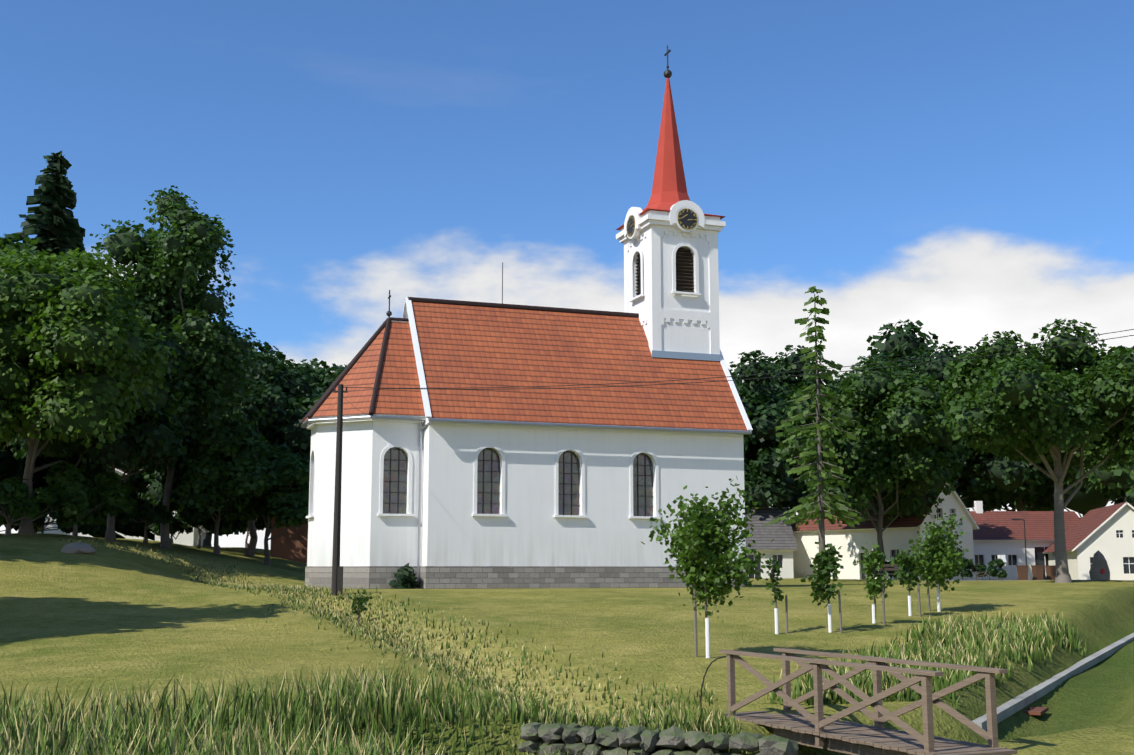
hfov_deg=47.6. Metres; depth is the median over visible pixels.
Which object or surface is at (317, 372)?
tree
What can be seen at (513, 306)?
ridge
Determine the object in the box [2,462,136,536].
bush
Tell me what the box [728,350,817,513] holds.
tree
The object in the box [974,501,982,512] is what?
house chimney
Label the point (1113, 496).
tree
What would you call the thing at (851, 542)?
house walls
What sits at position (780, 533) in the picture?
house roof
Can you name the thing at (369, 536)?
church apse
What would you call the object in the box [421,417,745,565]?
church walls
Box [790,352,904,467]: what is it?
tree
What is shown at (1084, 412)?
tree
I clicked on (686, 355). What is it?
flashing
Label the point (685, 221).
clock faces
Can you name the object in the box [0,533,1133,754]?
ground
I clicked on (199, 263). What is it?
tree
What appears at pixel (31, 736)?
grass
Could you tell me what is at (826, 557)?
young tree
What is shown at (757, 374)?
wires
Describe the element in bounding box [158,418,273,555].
tree
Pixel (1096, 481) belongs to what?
tree
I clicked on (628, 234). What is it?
gold clock
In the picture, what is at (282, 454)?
tree
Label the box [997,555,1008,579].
pillar
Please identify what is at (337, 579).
pole
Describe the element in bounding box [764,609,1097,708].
grass
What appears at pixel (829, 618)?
young guard
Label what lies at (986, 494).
tree
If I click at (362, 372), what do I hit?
roof
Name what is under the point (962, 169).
sky
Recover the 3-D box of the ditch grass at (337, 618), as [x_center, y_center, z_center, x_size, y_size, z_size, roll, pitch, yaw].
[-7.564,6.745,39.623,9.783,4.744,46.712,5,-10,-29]
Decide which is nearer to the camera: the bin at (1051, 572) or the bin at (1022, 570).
the bin at (1022, 570)
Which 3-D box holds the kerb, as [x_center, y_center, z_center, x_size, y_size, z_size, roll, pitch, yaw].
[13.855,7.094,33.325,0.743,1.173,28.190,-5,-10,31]
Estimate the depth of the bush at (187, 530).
92.16 m
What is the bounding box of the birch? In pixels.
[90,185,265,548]
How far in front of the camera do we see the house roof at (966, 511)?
93.96 m
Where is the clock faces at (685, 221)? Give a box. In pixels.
[627,209,696,234]
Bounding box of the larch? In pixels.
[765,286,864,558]
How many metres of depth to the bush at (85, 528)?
81.99 m
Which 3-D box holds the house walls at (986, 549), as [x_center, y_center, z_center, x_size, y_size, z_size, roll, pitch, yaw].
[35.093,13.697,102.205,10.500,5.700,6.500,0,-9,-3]
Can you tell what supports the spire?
on the church trim at (661, 218)
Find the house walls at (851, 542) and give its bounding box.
[793,492,974,580]
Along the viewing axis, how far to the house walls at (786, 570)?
98.75 m
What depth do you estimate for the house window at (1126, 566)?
86.70 m
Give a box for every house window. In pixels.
[748,555,782,578]
[861,508,961,579]
[975,547,1048,579]
[1090,530,1133,573]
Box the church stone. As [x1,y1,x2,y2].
[305,566,745,588]
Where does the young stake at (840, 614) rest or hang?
on the ground at (98, 617)
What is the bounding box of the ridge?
[408,297,638,317]
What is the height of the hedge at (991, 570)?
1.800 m
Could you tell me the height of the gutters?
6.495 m
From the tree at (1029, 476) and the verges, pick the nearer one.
the verges
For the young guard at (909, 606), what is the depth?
36.70 m
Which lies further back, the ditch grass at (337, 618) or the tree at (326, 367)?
the tree at (326, 367)
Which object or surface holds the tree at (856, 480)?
on the ground at (98, 617)
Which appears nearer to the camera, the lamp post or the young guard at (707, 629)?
the young guard at (707, 629)
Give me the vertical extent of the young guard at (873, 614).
0.488 m
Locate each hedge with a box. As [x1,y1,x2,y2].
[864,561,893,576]
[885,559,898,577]
[949,565,966,579]
[954,557,972,579]
[965,560,996,579]
[978,558,1007,579]
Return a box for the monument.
[1089,550,1109,579]
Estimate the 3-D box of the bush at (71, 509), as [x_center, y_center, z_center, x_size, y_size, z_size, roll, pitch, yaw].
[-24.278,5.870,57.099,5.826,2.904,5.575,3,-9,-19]
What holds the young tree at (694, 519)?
on the ground at (98, 617)
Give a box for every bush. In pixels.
[0,480,89,534]
[0,481,45,531]
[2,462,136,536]
[4,486,106,534]
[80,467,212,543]
[147,485,192,542]
[148,500,248,548]
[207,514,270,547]
[389,563,419,588]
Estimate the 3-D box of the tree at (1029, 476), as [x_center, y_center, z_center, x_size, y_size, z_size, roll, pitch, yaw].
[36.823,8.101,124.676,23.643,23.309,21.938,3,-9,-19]
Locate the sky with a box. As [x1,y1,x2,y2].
[0,0,1133,549]
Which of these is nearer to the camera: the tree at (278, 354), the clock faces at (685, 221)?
the clock faces at (685, 221)
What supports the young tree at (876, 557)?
on the ground at (98, 617)
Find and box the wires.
[343,329,1133,415]
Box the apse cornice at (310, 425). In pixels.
[307,419,423,429]
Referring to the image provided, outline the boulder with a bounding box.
[61,542,95,553]
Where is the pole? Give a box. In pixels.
[331,384,347,595]
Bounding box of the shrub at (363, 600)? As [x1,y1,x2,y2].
[346,589,372,620]
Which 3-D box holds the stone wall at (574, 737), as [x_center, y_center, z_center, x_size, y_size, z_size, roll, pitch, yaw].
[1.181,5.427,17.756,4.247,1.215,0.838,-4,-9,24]
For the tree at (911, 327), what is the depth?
169.26 m
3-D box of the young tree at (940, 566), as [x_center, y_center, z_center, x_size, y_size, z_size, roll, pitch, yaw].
[11.219,5.556,38.331,1.844,3.023,2.701,-7,-11,40]
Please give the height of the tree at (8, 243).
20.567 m
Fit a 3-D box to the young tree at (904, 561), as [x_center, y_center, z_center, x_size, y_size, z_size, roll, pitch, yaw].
[9.779,5.926,36.895,1.010,2.021,0.922,3,-9,-19]
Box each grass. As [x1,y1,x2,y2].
[0,659,747,754]
[61,536,723,744]
[500,683,757,754]
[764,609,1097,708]
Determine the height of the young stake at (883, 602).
1.246 m
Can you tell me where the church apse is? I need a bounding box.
[307,421,422,565]
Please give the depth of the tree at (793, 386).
123.90 m
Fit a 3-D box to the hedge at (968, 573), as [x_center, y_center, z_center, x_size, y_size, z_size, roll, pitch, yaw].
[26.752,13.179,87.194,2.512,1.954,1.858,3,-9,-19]
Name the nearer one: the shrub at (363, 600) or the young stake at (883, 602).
the young stake at (883, 602)
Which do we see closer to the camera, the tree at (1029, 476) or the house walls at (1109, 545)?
the house walls at (1109, 545)
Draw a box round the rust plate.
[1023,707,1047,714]
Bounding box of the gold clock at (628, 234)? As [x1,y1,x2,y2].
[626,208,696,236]
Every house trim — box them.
[978,547,1045,575]
[1090,530,1133,573]
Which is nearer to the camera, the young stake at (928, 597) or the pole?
the young stake at (928, 597)
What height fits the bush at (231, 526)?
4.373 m
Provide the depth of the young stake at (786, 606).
31.89 m
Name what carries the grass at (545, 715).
on the ground at (98, 617)
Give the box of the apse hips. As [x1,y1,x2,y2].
[300,317,408,422]
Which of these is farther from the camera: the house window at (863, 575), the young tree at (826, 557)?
the house window at (863, 575)
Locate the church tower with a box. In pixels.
[624,225,719,358]
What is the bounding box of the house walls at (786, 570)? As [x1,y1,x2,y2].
[746,551,793,577]
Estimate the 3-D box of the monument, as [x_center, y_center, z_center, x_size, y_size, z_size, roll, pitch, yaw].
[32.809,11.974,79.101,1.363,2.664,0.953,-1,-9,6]
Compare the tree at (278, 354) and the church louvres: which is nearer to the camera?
the church louvres
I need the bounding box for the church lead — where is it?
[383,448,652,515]
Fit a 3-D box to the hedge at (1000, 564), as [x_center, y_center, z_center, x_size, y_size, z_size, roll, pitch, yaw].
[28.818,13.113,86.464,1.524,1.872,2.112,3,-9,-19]
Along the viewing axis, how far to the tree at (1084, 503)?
162.63 m
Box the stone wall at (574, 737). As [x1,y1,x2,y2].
[518,722,798,754]
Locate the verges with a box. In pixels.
[402,298,752,430]
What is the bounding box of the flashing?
[652,350,720,360]
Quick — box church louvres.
[635,248,693,294]
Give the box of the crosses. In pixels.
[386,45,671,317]
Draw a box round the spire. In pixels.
[616,77,725,229]
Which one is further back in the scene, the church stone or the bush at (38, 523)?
the bush at (38, 523)
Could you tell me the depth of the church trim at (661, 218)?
56.17 m
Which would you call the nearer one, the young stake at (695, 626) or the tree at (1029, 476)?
the young stake at (695, 626)
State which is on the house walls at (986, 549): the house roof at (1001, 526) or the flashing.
the house roof at (1001, 526)
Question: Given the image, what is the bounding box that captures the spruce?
[0,151,154,540]
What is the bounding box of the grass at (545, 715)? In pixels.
[500,683,757,754]
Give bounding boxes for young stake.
[693,577,697,656]
[785,595,787,633]
[838,589,842,632]
[882,583,885,623]
[917,583,920,616]
[926,581,930,610]
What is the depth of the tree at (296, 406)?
78.28 m
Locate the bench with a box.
[864,564,904,582]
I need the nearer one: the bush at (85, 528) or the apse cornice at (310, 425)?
the apse cornice at (310, 425)
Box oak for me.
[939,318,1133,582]
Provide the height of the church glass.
2.610 m
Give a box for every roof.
[311,327,384,418]
[373,321,424,416]
[412,302,747,430]
[745,507,797,550]
[791,482,947,531]
[816,484,978,529]
[969,511,1079,540]
[1042,502,1126,553]
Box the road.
[936,580,1128,580]
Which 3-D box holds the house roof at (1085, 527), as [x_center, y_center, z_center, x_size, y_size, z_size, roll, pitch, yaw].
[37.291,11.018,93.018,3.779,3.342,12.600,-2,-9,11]
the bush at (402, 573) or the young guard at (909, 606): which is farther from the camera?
the bush at (402, 573)
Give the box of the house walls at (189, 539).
[37,470,205,545]
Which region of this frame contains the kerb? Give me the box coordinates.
[972,633,1133,730]
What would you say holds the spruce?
on the ground at (98, 617)
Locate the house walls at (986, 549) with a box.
[973,541,1053,579]
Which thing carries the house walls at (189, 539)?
on the ground at (98, 617)
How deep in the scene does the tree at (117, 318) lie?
56.52 m
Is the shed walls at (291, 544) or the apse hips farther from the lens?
the shed walls at (291, 544)
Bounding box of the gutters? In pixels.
[301,415,751,585]
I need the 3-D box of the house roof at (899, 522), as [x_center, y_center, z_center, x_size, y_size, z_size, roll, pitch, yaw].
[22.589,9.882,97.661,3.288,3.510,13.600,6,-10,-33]
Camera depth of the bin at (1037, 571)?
85.27 m
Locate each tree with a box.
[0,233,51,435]
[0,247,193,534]
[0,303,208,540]
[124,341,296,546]
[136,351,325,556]
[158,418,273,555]
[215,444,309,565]
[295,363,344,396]
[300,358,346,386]
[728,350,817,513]
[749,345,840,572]
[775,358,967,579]
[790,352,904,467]
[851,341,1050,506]
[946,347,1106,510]
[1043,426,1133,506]
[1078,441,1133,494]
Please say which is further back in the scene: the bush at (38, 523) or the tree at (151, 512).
the bush at (38, 523)
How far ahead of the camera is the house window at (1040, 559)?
99.06 m
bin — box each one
[1016,565,1028,579]
[1031,565,1043,579]
[1044,565,1055,579]
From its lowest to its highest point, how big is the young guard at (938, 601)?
0.828 m
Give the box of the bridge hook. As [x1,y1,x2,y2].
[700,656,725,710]
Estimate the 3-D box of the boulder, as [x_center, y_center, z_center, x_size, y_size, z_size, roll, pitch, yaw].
[-19.816,6.920,52.102,1.357,0.455,1.049,3,-9,-19]
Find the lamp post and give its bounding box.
[1012,519,1026,564]
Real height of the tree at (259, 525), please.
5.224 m
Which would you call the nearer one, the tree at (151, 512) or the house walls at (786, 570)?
the tree at (151, 512)
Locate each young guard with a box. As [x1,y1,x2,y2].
[705,618,709,657]
[774,608,778,633]
[828,604,831,632]
[872,604,875,622]
[908,596,911,615]
[936,583,940,611]
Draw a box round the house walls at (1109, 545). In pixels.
[1048,505,1133,579]
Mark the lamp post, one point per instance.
(1025, 539)
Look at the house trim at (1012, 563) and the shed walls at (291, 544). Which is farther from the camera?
the house trim at (1012, 563)
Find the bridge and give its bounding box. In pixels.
[718,648,1017,754]
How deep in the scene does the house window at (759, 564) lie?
98.83 m
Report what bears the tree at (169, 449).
on the ground at (98, 617)
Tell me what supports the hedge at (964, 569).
on the ground at (98, 617)
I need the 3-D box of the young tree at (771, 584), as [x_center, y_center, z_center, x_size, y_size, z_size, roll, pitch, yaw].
[5.128,5.446,31.891,0.531,2.011,0.740,-3,-9,22]
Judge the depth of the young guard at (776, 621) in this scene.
31.72 m
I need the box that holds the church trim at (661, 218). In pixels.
[306,200,725,518]
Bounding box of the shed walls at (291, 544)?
[270,518,307,563]
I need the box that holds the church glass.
[383,447,652,515]
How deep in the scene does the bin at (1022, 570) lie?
84.76 m
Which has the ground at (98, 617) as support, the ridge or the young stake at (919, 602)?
the young stake at (919, 602)
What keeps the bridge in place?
on the ground at (98, 617)
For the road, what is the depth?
80.14 m
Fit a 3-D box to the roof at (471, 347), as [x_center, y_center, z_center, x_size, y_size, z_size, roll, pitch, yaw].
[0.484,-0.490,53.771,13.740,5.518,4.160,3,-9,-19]
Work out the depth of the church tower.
56.44 m
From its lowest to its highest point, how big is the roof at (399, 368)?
4.407 m

